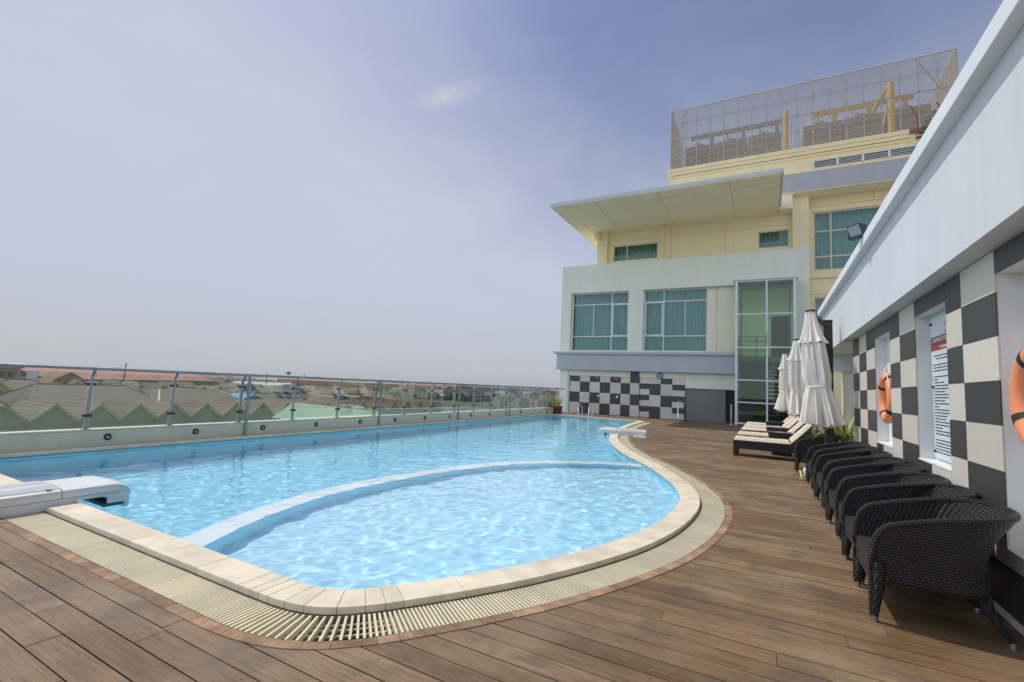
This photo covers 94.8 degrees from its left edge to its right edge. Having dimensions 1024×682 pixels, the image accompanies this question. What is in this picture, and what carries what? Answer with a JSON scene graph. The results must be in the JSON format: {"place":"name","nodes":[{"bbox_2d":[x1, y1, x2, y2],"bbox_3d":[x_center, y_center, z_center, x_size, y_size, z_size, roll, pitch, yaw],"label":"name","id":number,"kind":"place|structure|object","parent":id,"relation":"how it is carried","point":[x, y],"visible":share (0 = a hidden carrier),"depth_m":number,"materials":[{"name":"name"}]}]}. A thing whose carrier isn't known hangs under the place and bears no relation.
{"place":"outdoors","nodes":[
{"label":"outdoors","id":0,"kind":"place"},
{"bbox_2d":[0,381,11,391],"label":"row house","id":1,"kind":"structure","parent":0,"point":[5,387],"depth_m":88.97,"materials":[{"name":"green tile"}]},
{"bbox_2d":[0,404,28,431],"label":"row house","id":2,"kind":"structure","parent":0,"point":[11,420],"depth_m":49.28,"materials":[{"name":"green tile"}]},
{"bbox_2d":[0,366,38,381],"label":"apartment block","id":3,"kind":"structure","parent":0,"point":[6,373],"depth_m":117.10,"materials":[{"name":"red brick"}]},
{"bbox_2d":[10,399,76,430],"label":"row house","id":4,"kind":"structure","parent":0,"point":[38,415],"depth_m":52.27,"materials":[{"name":"green tile"}]},
{"bbox_2d":[59,399,119,428],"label":"row house","id":5,"kind":"structure","parent":0,"point":[102,415],"depth_m":55.71,"materials":[{"name":"green tile"}]},
{"bbox_2d":[101,380,121,383],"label":"row house","id":6,"kind":"structure","parent":0,"point":[108,381],"depth_m":131.39,"materials":[{"name":"grey tile"}]},
{"bbox_2d":[19,367,215,385],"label":"long warehouse","id":7,"kind":"structure","parent":0,"point":[142,377],"depth_m":155.22,"materials":[{"name":"metal"}]},
{"bbox_2d":[99,399,156,426],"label":"row house","id":8,"kind":"structure","parent":0,"point":[132,414],"depth_m":59.10,"materials":[{"name":"brown tile"}]},
{"bbox_2d":[122,381,142,384],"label":"row house","id":9,"kind":"structure","parent":0,"point":[135,382],"depth_m":134.50,"materials":[{"name":"brown tile"}]},
{"bbox_2d":[143,383,167,388],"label":"row house","id":10,"kind":"structure","parent":0,"point":[154,386],"depth_m":112.96,"materials":[{"name":"grey tile"}]},
{"bbox_2d":[134,399,189,424],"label":"row house","id":11,"kind":"structure","parent":0,"point":[158,410],"depth_m":62.63,"materials":[{"name":"brown tile"}]},
{"bbox_2d":[158,381,177,386],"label":"row house","id":12,"kind":"structure","parent":0,"point":[167,384],"depth_m":142.78,"materials":[{"name":"grey tile"}]},
{"bbox_2d":[176,382,196,385],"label":"row house","id":13,"kind":"structure","parent":0,"point":[184,383],"depth_m":146.46,"materials":[{"name":"brown tile"}]},
{"bbox_2d":[167,399,219,423],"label":"row house","id":14,"kind":"structure","parent":0,"point":[199,412],"depth_m":65.85,"materials":[{"name":"brown tile"}]},
{"bbox_2d":[182,385,207,389],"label":"row house","id":15,"kind":"structure","parent":0,"point":[201,387],"depth_m":121.22,"materials":[{"name":"brown tile"}]},
{"bbox_2d":[197,399,248,421],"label":"row house","id":16,"kind":"structure","parent":0,"point":[225,410],"depth_m":68.93,"materials":[{"name":"brown tile"}]},
{"bbox_2d":[218,383,236,388],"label":"row house","id":17,"kind":"structure","parent":0,"point":[225,385],"depth_m":158.45,"materials":[{"name":"grey tile"}]},
{"bbox_2d":[232,388,260,393],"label":"row house","id":18,"kind":"structure","parent":0,"point":[245,392],"depth_m":108.38,"materials":[{"name":"brown tile"}]},
{"bbox_2d":[225,399,273,420],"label":"row house","id":19,"kind":"structure","parent":0,"point":[260,410],"depth_m":72.71,"materials":[{"name":"green tile"}]},
{"bbox_2d":[258,389,274,393],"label":"row house","id":20,"kind":"structure","parent":0,"point":[265,391],"depth_m":112.94,"materials":[{"name":"grey tile"}]},
{"bbox_2d":[250,399,289,414],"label":"row house","id":21,"kind":"structure","parent":0,"point":[275,408],"depth_m":76.04,"materials":[{"name":"brown tile"}]},
{"bbox_2d":[272,399,310,403],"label":"row house","id":22,"kind":"structure","parent":0,"point":[286,401],"depth_m":81.53,"materials":[{"name":"brown tile"}]},
{"bbox_2d":[292,399,331,405],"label":"row house","id":23,"kind":"structure","parent":0,"point":[320,403],"depth_m":83.52,"materials":[{"name":"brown tile"}]},
{"bbox_2d":[308,391,329,395],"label":"row house","id":24,"kind":"structure","parent":0,"point":[315,392],"depth_m":130.74,"materials":[{"name":"brown tile"}]},
{"bbox_2d":[311,399,336,406],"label":"row house","id":25,"kind":"structure","parent":0,"point":[333,403],"depth_m":87.82,"materials":[{"name":"brown tile"}]},
{"bbox_2d":[272,402,390,419],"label":"green shed","id":26,"kind":"structure","parent":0,"point":[306,410],"depth_m":57.28,"materials":[{"name":"metal"}]},
{"bbox_2d":[50,364,841,431],"bbox_3d":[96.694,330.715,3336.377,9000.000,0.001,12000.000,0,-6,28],"label":"town ground","id":27,"kind":"structure","parent":0,"point":[330,377],"depth_m":5451.48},
{"bbox_2d":[1,379,39,389],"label":"villa","id":28,"kind":"object","parent":27,"relation":"on","point":[12,384],"visible":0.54,"depth_m":98.17,"materials":[{"name":"brown tile"}]},
{"bbox_2d":[38,379,57,382],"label":"row house","id":29,"kind":"structure","parent":27,"relation":"on","point":[42,381],"depth_m":118.44,"materials":[{"name":"brown tile"}]},
{"bbox_2d":[38,371,88,383],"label":"gabled hall","id":30,"kind":"structure","parent":27,"relation":"on","point":[62,377],"depth_m":123.37,"materials":[{"name":"ceramic"}]},
{"bbox_2d":[64,379,81,383],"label":"row house","id":31,"kind":"structure","parent":27,"relation":"on","point":[74,381],"depth_m":121.40,"materials":[{"name":"brown tile"}]},
{"bbox_2d":[0,383,149,404],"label":"villa","id":32,"kind":"object","parent":27,"relation":"on","point":[58,394],"visible":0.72,"depth_m":69.80,"materials":[{"name":"grey tile"}]},
{"bbox_2d":[120,383,145,388],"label":"row house","id":33,"kind":"structure","parent":27,"relation":"on","point":[137,386],"depth_m":108.77,"materials":[{"name":"grey tile"}]},
{"bbox_2d":[145,389,245,401],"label":"villa","id":34,"kind":"object","parent":27,"relation":"on","point":[193,395],"visible":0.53,"depth_m":81.43,"materials":[{"name":"brown tile"}]},
{"bbox_2d":[200,385,222,389],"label":"row house","id":35,"kind":"structure","parent":27,"relation":"on","point":[208,387],"depth_m":125.49,"materials":[{"name":"brown tile"}]},
{"bbox_2d":[212,389,238,393],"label":"row house","id":36,"kind":"structure","parent":27,"relation":"on","point":[229,391],"depth_m":104.66,"materials":[{"name":"grey tile"}]},
{"bbox_2d":[230,393,260,399],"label":"blue awning house","id":37,"kind":"structure","parent":27,"relation":"on","point":[252,396],"depth_m":93.22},
{"bbox_2d":[253,393,291,400],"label":"villa","id":38,"kind":"object","parent":27,"relation":"on","point":[267,396],"visible":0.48,"depth_m":96.50,"materials":[{"name":"grey tile"}]},
{"bbox_2d":[237,383,257,392],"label":"solar water heater","id":39,"kind":"object","parent":38,"relation":"on","point":[253,388],"visible":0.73,"depth_m":100.14,"materials":[{"name":"metal"}]},
{"bbox_2d":[272,390,291,398],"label":"solar water heater","id":40,"kind":"object","parent":38,"relation":"on","point":[286,393],"visible":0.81,"depth_m":95.04,"materials":[{"name":"metal"}]},
{"bbox_2d":[0,362,559,395],"bbox_3d":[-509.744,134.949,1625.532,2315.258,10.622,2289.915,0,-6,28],"label":"town","id":41,"kind":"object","parent":27,"relation":"on","point":[218,379],"visible":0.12,"depth_m":313.30,"materials":[{"name":"brown tile"}]},
{"bbox_2d":[274,384,299,387],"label":"villa","id":42,"kind":"object","parent":27,"relation":"on","point":[287,385],"visible":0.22,"depth_m":160.45,"materials":[{"name":"grey tile"}]},
{"bbox_2d":[273,387,310,397],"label":"villa","id":43,"kind":"object","parent":27,"relation":"on","point":[290,390],"visible":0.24,"depth_m":129.54,"materials":[{"name":"grey tile"}]},
{"bbox_2d":[257,377,356,381],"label":"long shed","id":44,"kind":"structure","parent":27,"relation":"on","point":[268,378],"depth_m":253.63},
{"bbox_2d":[300,385,317,388],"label":"row house","id":45,"kind":"structure","parent":27,"relation":"on","point":[310,387],"depth_m":186.66,"materials":[{"name":"brown tile"}]},
{"bbox_2d":[295,393,335,400],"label":"villa","id":46,"kind":"object","parent":27,"relation":"on","point":[323,396],"visible":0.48,"depth_m":109.49,"materials":[{"name":"grey tile"}]},
{"bbox_2d":[289,387,306,397],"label":"solar water heater","id":47,"kind":"object","parent":46,"relation":"on","point":[301,390],"visible":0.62,"depth_m":108.92,"materials":[{"name":"metal"}]},
{"bbox_2d":[309,388,336,392],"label":"villa","id":48,"kind":"object","parent":27,"relation":"on","point":[323,389],"visible":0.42,"depth_m":143.57,"materials":[{"name":"grey tile"}]},
{"bbox_2d":[277,379,376,386],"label":"red building","id":49,"kind":"structure","parent":27,"relation":"on","point":[318,383],"depth_m":203.18,"materials":[{"name":"brick"}]},
{"bbox_2d":[357,381,442,388],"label":"long shed","id":50,"kind":"structure","parent":27,"relation":"on","point":[396,383],"depth_m":266.59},
{"bbox_2d":[443,407,539,411],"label":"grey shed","id":51,"kind":"structure","parent":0,"point":[491,409],"depth_m":102.90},
{"bbox_2d":[0,0,1002,387],"label":"sky","id":52,"kind":"structure","parent":0,"point":[358,189],"materials":[{"name":"blue"}]},
{"bbox_2d":[0,412,1023,681],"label":"pool deck","id":53,"kind":"structure","parent":0,"point":[754,558],"depth_m":2.74,"materials":[{"name":"wood"}]},
{"bbox_2d":[0,407,562,452],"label":"parapet wall","id":54,"kind":"structure","parent":53,"relation":"on","point":[16,441],"depth_m":9.45,"materials":[{"name":"paint"}]},
{"bbox_2d":[0,363,564,434],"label":"glass railing","id":55,"kind":"object","parent":54,"relation":"on","point":[353,398],"visible":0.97,"depth_m":14.59,"materials":[{"name":"glass"}]},
{"bbox_2d":[0,415,675,489],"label":"pool basin","id":56,"kind":"object","parent":53,"relation":"in","point":[288,436],"visible":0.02,"depth_m":9.65,"materials":[{"name":"tile"}]},
{"bbox_2d":[0,415,679,590],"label":"pool water","id":57,"kind":"structure","parent":56,"relation":"in","point":[364,509],"depth_m":5.88,"materials":[{"name":"liquid"}]},
{"bbox_2d":[0,413,699,614],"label":"pool coping","id":58,"kind":"object","parent":56,"relation":"on","point":[266,586],"visible":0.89,"depth_m":3.53,"materials":[{"name":"stone"}]},
{"bbox_2d":[0,476,130,517],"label":"pool filter unit","id":59,"kind":"object","parent":58,"relation":"on","point":[28,497],"visible":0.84,"depth_m":4.61,"materials":[{"name":"white plastic"}]},
{"bbox_2d":[598,427,645,436],"bbox_3d":[3.520,2.994,15.023,1.465,0.398,0.626,1,-6,17],"label":"pool filter unit","id":60,"kind":"object","parent":58,"relation":"on","point":[625,432],"visible":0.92,"depth_m":14.77,"materials":[{"name":"white plastic"}]},
{"bbox_2d":[578,404,592,418],"bbox_3d":[3.583,3.945,23.173,0.562,1.642,0.632,0,-6,28],"label":"pool ladder","id":61,"kind":"object","parent":56,"relation":"attached to","point":[582,410],"visible":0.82,"depth_m":23.13,"materials":[{"name":"metal"}]},
{"bbox_2d":[0,423,732,650],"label":"brick edging","id":62,"kind":"object","parent":53,"relation":"on","point":[199,620],"visible":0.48,"depth_m":2.91,"materials":[{"name":"brick"}]},
{"bbox_2d":[1,422,724,641],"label":"drain grate","id":63,"kind":"object","parent":62,"relation":"on","point":[218,604],"visible":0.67,"depth_m":3.16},
{"bbox_2d":[42,424,725,641],"bbox_3d":[2.249,2.667,11.119,8.337,0.196,21.287,-2,-7,42],"label":"drain channel","id":64,"kind":"object","parent":53,"relation":"in","point":[328,617],"visible":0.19,"depth_m":2.95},
{"bbox_2d":[4,531,1009,679],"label":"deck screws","id":65,"kind":"object","parent":53,"relation":"on","point":[576,646],"visible":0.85,"depth_m":2.68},
{"bbox_2d":[551,395,563,413],"bbox_3d":[2.289,3.394,25.328,1.406,1.018,0.882,0,-6,28],"label":"potted plant","id":66,"kind":"object","parent":53,"relation":"on","point":[557,408],"visible":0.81,"depth_m":25.10,"materials":[{"name":"green plant"}]},
{"bbox_2d":[730,405,731,424],"bbox_3d":[10.637,3.580,22.854,0.120,0.980,0.117,0,-6,28],"label":"steel post","id":67,"kind":"object","parent":53,"relation":"on","point":[730,414],"visible":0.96,"depth_m":22.84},
{"bbox_2d":[550,129,922,429],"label":"hotel building","id":68,"kind":"structure","parent":53,"relation":"on","point":[701,288],"depth_m":25.02,"materials":[{"name":"paint"}]},
{"bbox_2d":[572,292,628,350],"bbox_3d":[5.371,-1.095,28.155,4.080,4.050,0.680,0,-6,28],"label":"window","id":69,"kind":"structure","parent":68,"relation":"in","point":[600,320],"depth_m":28.20,"materials":[{"name":"teal glass"}]},
{"bbox_2d":[613,242,657,261],"bbox_3d":[7.394,-5.122,27.821,3.180,1.550,0.900,0,-6,28],"label":"window","id":70,"kind":"structure","parent":68,"relation":"in","point":[650,251],"depth_m":27.90,"materials":[{"name":"teal glass"}]},
{"bbox_2d":[644,288,707,350],"bbox_3d":[9.102,-1.105,26.142,3.920,4.050,0.680,0,-6,28],"label":"window","id":71,"kind":"structure","parent":68,"relation":"in","point":[676,319],"depth_m":26.13,"materials":[{"name":"teal glass"}]},
{"bbox_2d":[726,390,734,423],"bbox_3d":[11.312,3.387,24.283,0.488,1.698,0.100,0,-6,28],"label":"dark doorway","id":72,"kind":"structure","parent":68,"relation":"in","point":[730,394],"depth_m":24.27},
{"bbox_2d":[685,131,780,165],"bbox_3d":[13.579,-11.203,29.018,5.240,2.580,1.940,0,-6,28],"label":"rooftop chiller","id":73,"kind":"object","parent":68,"relation":"on","point":[712,153],"visible":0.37,"depth_m":28.17,"materials":[{"name":"metal"}]},
{"bbox_2d":[691,120,782,143],"bbox_3d":[13.609,-12.432,28.659,5.100,1.000,0.130,0,-6,28],"label":"pipe header","id":74,"kind":"object","parent":73,"relation":"attached to","point":[721,133],"visible":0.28,"depth_m":28.53},
{"bbox_2d":[758,229,788,248],"bbox_3d":[13.591,-5.165,24.481,1.980,1.500,0.900,0,-6,28],"label":"window","id":75,"kind":"structure","parent":68,"relation":"in","point":[781,239],"depth_m":24.53,"materials":[{"name":"teal glass"}]},
{"bbox_2d":[783,109,788,149],"bbox_3d":[15.599,-11.642,26.804,0.273,3.230,0.280,0,-6,28],"label":"vent pipe","id":76,"kind":"object","parent":68,"relation":"on","point":[785,130],"visible":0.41,"depth_m":26.74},
{"bbox_2d":[791,122,803,147],"bbox_3d":[16.072,-11.229,26.499,0.615,2.397,0.040,0,-6,28],"label":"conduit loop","id":77,"kind":"object","parent":68,"relation":"on","point":[799,135],"visible":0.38,"depth_m":26.51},
{"bbox_2d":[670,47,958,168],"bbox_3d":[16.322,-11.818,27.155,13.020,3.675,4.590,0,-6,28],"label":"rooftop screen","id":78,"kind":"object","parent":68,"relation":"on","point":[944,82],"visible":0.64,"depth_m":24.75,"materials":[{"name":"metal"}]},
{"bbox_2d":[814,297,825,332],"bbox_3d":[15.962,-1.186,22.756,2.310,1.950,0.499,0,-6,28],"label":"window","id":79,"kind":"structure","parent":68,"relation":"in","point":[818,302],"depth_m":23.33,"materials":[{"name":"teal glass"}]},
{"bbox_2d":[813,205,880,270],"bbox_3d":[16.932,-4.898,22.679,4.110,3.130,0.499,0,-6,28],"label":"window","id":80,"kind":"structure","parent":68,"relation":"in","point":[832,247],"depth_m":23.27,"materials":[{"name":"teal glass"}]},
{"bbox_2d":[801,103,931,146],"bbox_3d":[19.256,-11.220,25.956,5.540,2.580,1.940,0,-6,28],"label":"rooftop chiller","id":81,"kind":"object","parent":68,"relation":"on","point":[912,131],"visible":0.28,"depth_m":25.16,"materials":[{"name":"metal"}]},
{"bbox_2d":[811,81,913,131],"bbox_3d":[18.808,-11.786,25.287,4.550,3.378,1.047,0,-6,28],"label":"pipe header","id":82,"kind":"object","parent":81,"relation":"attached to","point":[874,106],"visible":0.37,"depth_m":24.92},
{"bbox_2d":[911,101,939,138],"bbox_3d":[20.182,-10.493,22.466,1.899,1.609,0.920,0,-6,28],"label":"roof stair","id":83,"kind":"object","parent":68,"relation":"attached to","point":[922,132],"visible":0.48,"depth_m":22.55,"materials":[{"name":"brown metal"}]},
{"bbox_2d":[746,415,791,424],"bbox_3d":[9.929,3.084,17.741,1.987,0.940,0.680,0,-6,28],"label":"sun lounger","id":84,"kind":"object","parent":53,"relation":"on","point":[761,423],"visible":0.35,"depth_m":17.72,"materials":[{"name":"fabric"}]},
{"bbox_2d":[743,416,796,431],"bbox_3d":[9.024,2.885,16.090,1.987,0.940,0.680,0,-6,28],"label":"sun lounger","id":85,"kind":"object","parent":53,"relation":"on","point":[790,420],"visible":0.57,"depth_m":16.05,"materials":[{"name":"fabric"}]},
{"bbox_2d":[737,421,805,437],"bbox_3d":[7.150,2.470,12.642,1.987,0.940,0.680,0,-6,28],"label":"sun lounger","id":86,"kind":"object","parent":53,"relation":"on","point":[799,425],"visible":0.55,"depth_m":12.57,"materials":[{"name":"fabric"}]},
{"bbox_2d":[741,416,804,435],"bbox_3d":[8.186,2.700,14.548,1.987,0.940,0.680,0,-6,29],"label":"sun lounger","id":87,"kind":"object","parent":53,"relation":"on","point":[764,430],"visible":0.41,"depth_m":14.49,"materials":[{"name":"fabric"}]},
{"bbox_2d":[733,424,814,455],"bbox_3d":[6.292,2.277,11.025,1.987,0.940,0.680,0,-6,28],"label":"sun lounger","id":88,"kind":"object","parent":53,"relation":"on","point":[764,444],"visible":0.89,"depth_m":10.88,"materials":[{"name":"fabric"}]},
{"bbox_2d":[765,421,783,426],"bbox_3d":[9.392,3.165,16.822,0.600,0.556,0.600,0,-6,28],"label":"side table","id":89,"kind":"object","parent":53,"relation":"on","point":[772,423],"visible":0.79,"depth_m":16.61,"materials":[{"name":"black wicker"}]},
{"bbox_2d":[766,426,789,432],"bbox_3d":[7.638,2.771,13.530,0.600,0.556,0.600,0,-6,28],"label":"side table","id":90,"kind":"object","parent":53,"relation":"on","point":[782,429],"visible":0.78,"depth_m":13.34,"materials":[{"name":"black wicker"}]},
{"bbox_2d":[768,430,794,456],"bbox_3d":[6.728,2.560,11.761,0.600,0.556,0.600,0,-6,28],"label":"side table","id":91,"kind":"object","parent":53,"relation":"on","point":[779,435],"visible":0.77,"depth_m":11.56,"materials":[{"name":"black wicker"}]},
{"bbox_2d":[774,353,795,423],"bbox_3d":[10.155,1.986,17.387,0.872,3.071,1.158,0,-6,28],"label":"closed umbrella","id":92,"kind":"object","parent":53,"relation":"on","point":[782,403],"visible":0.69,"depth_m":17.16,"materials":[{"name":"white fabric"}]},
{"bbox_2d":[786,339,817,435],"bbox_3d":[8.108,1.492,13.185,0.781,3.071,1.149,0,-6,28],"label":"closed umbrella","id":93,"kind":"object","parent":53,"relation":"on","point":[795,381],"visible":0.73,"depth_m":12.97,"materials":[{"name":"white fabric"}]},
{"bbox_2d":[799,470,810,480],"bbox_3d":[5.338,2.414,8.427,0.300,0.081,0.700,0,-6,28],"label":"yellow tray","id":94,"kind":"object","parent":53,"relation":"on","point":[803,477],"visible":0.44,"depth_m":8.19,"materials":[{"name":"plastic"}]},
{"bbox_2d":[794,433,843,471],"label":"wicker chair","id":95,"kind":"object","parent":53,"relation":"on","point":[803,444],"visible":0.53,"depth_m":9.06,"materials":[{"name":"wicker"}]},
{"bbox_2d":[798,309,846,474],"bbox_3d":[5.785,0.970,8.832,0.754,3.071,1.173,0,-6,28],"label":"closed umbrella","id":96,"kind":"object","parent":53,"relation":"on","point":[820,406],"visible":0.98,"depth_m":8.57,"materials":[{"name":"white fabric"}]},
{"bbox_2d":[803,408,854,466],"bbox_3d":[6.498,2.051,9.120,1.930,1.513,2.186,0,-6,28],"label":"strappy plant","id":97,"kind":"object","parent":53,"relation":"on","point":[847,433],"visible":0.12,"depth_m":9.12,"materials":[{"name":"green plant"}]},
{"bbox_2d":[805,441,869,483],"bbox_3d":[5.165,1.971,7.458,0.817,0.771,0.743,0,-6,26],"label":"wicker chair","id":98,"kind":"object","parent":53,"relation":"on","point":[812,450],"visible":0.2,"depth_m":7.81,"materials":[{"name":"wicker"}]},
{"bbox_2d":[811,446,879,498],"bbox_3d":[4.823,1.894,6.813,0.817,0.771,0.743,0,-6,30],"label":"wicker chair","id":99,"kind":"object","parent":53,"relation":"on","point":[828,454],"visible":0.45,"depth_m":6.86,"materials":[{"name":"wicker"}]},
{"bbox_2d":[814,450,891,508],"bbox_3d":[4.530,1.826,6.243,0.817,0.771,0.743,0,-6,26],"label":"wicker chair","id":100,"kind":"object","parent":53,"relation":"on","point":[820,463],"visible":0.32,"depth_m":6.52,"materials":[{"name":"wicker"}]},
{"bbox_2d":[821,456,907,521],"bbox_3d":[4.172,1.747,5.579,0.817,0.771,0.743,0,-6,31],"label":"wicker chair","id":101,"kind":"object","parent":53,"relation":"on","point":[873,463],"visible":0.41,"depth_m":5.84,"materials":[{"name":"wicker"}]},
{"bbox_2d":[825,462,925,537],"bbox_3d":[3.856,1.676,4.990,0.817,0.771,0.743,0,-6,27],"label":"wicker chair","id":102,"kind":"object","parent":53,"relation":"on","point":[836,476],"visible":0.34,"depth_m":5.34,"materials":[{"name":"wicker"}]},
{"bbox_2d":[835,472,950,558],"bbox_3d":[3.513,1.600,4.357,0.817,0.771,0.743,0,-6,30],"label":"wicker chair","id":103,"kind":"object","parent":53,"relation":"on","point":[885,491],"visible":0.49,"depth_m":4.53,"materials":[{"name":"wicker"}]},
{"bbox_2d":[840,481,979,601],"bbox_3d":[3.195,1.531,3.791,0.817,0.771,0.743,0,-6,26],"label":"wicker chair","id":104,"kind":"object","parent":53,"relation":"on","point":[855,499],"visible":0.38,"depth_m":4.16,"materials":[{"name":"wicker"}]},
{"bbox_2d":[817,0,1023,635],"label":"pool house","id":105,"kind":"structure","parent":53,"relation":"on","point":[944,232],"depth_m":3.63,"materials":[{"name":"paint"}]},
{"bbox_2d":[850,373,853,422],"bbox_3d":[8.601,1.334,10.732,1.460,1.180,0.050,0,-6,28],"label":"window","id":106,"kind":"structure","parent":105,"relation":"in","point":[851,374],"depth_m":11.04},
{"bbox_2d":[846,223,866,240],"bbox_3d":[4.668,-1.482,6.326,0.188,0.156,0.382,3,-5,-7],"label":"floodlight","id":107,"kind":"object","parent":105,"relation":"attached to","point":[857,229],"visible":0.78,"depth_m":6.32,"materials":[{"name":"metal"}]},
{"bbox_2d":[878,364,891,423],"bbox_3d":[5.046,0.709,6.333,0.113,0.805,0.686,0,-6,28],"label":"life ring","id":108,"kind":"object","parent":105,"relation":"attached to","point":[884,399],"visible":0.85,"depth_m":6.28,"materials":[{"name":"plastic"}]},
{"bbox_2d":[929,312,951,461],"bbox_3d":[4.133,0.429,4.471,0.024,1.420,0.920,0,-6,28],"label":"notice board","id":109,"kind":"object","parent":105,"relation":"attached to","point":[942,419],"visible":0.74,"depth_m":4.65,"materials":[{"name":"metal"}]},
{"bbox_2d":[1009,348,1023,443],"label":"life ring","id":110,"kind":"object","parent":105,"relation":"attached to","point":[1016,393],"visible":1,"depth_m":2.95,"materials":[{"name":"plastic"}]},
{"bbox_2d":[851,496,1021,650],"bbox_3d":[2.841,1.456,3.177,0.817,0.771,0.743,0,-6,28],"label":"wicker chair","id":111,"kind":"object","parent":53,"relation":"on","point":[942,544],"visible":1,"depth_m":2.97,"materials":[{"name":"wicker"}]},
{"bbox_2d":[776,585,1023,665],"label":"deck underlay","id":112,"kind":"object","parent":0,"point":[997,612],"visible":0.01,"depth_m":3.11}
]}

